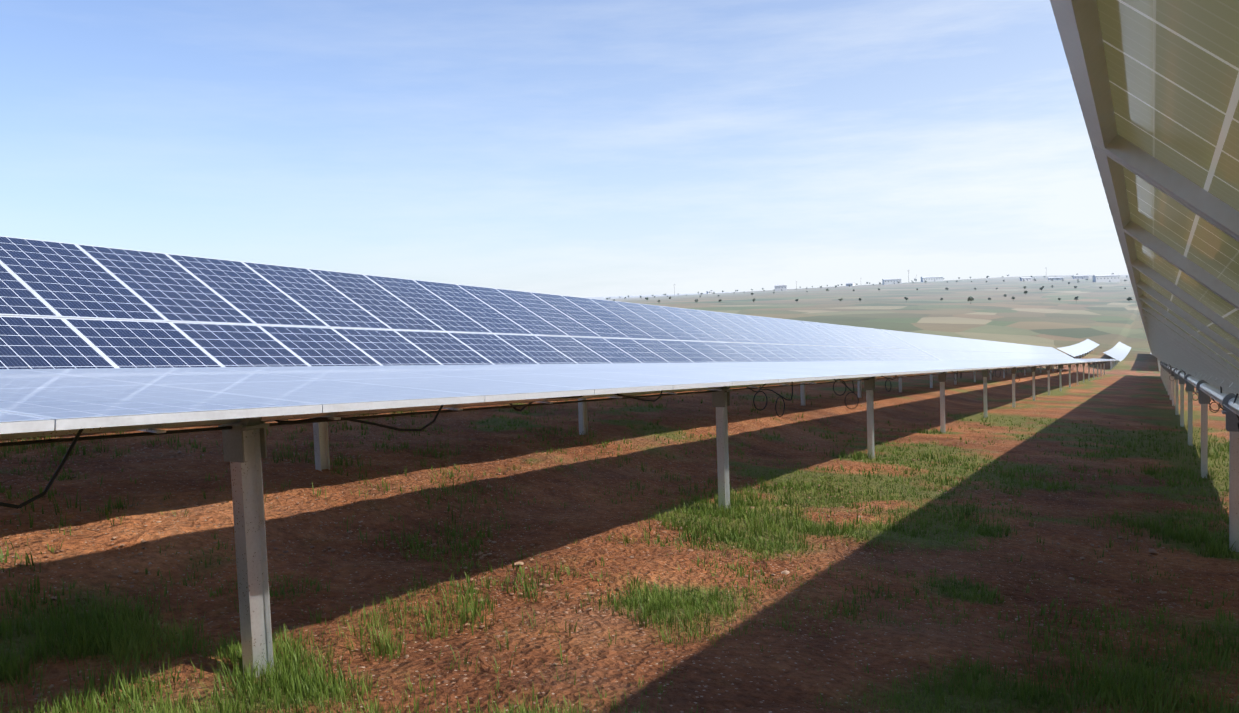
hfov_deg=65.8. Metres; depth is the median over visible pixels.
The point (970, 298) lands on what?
trees
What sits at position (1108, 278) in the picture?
building
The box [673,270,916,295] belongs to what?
utility poles
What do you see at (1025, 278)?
building
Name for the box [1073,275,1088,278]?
building
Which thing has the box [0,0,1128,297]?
sky
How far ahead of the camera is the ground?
8.68 m
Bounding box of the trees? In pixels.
[591,273,1132,303]
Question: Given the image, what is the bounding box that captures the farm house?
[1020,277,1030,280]
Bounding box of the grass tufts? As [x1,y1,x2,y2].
[0,390,1238,712]
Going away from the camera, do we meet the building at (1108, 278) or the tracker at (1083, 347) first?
the tracker at (1083, 347)
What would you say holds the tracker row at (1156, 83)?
on the ground
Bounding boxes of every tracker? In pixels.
[1057,339,1099,358]
[1102,342,1130,369]
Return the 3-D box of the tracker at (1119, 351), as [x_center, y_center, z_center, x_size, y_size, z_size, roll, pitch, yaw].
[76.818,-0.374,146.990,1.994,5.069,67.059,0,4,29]
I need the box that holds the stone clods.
[0,414,1232,712]
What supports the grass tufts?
on the ground
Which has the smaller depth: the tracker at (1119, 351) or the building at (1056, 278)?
the tracker at (1119, 351)
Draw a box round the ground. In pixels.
[0,275,1238,712]
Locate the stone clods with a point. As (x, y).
(1154, 552)
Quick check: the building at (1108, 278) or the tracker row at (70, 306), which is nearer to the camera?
the tracker row at (70, 306)
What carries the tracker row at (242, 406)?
on the ground
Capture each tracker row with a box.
[0,236,1074,470]
[0,358,1114,678]
[1050,0,1238,551]

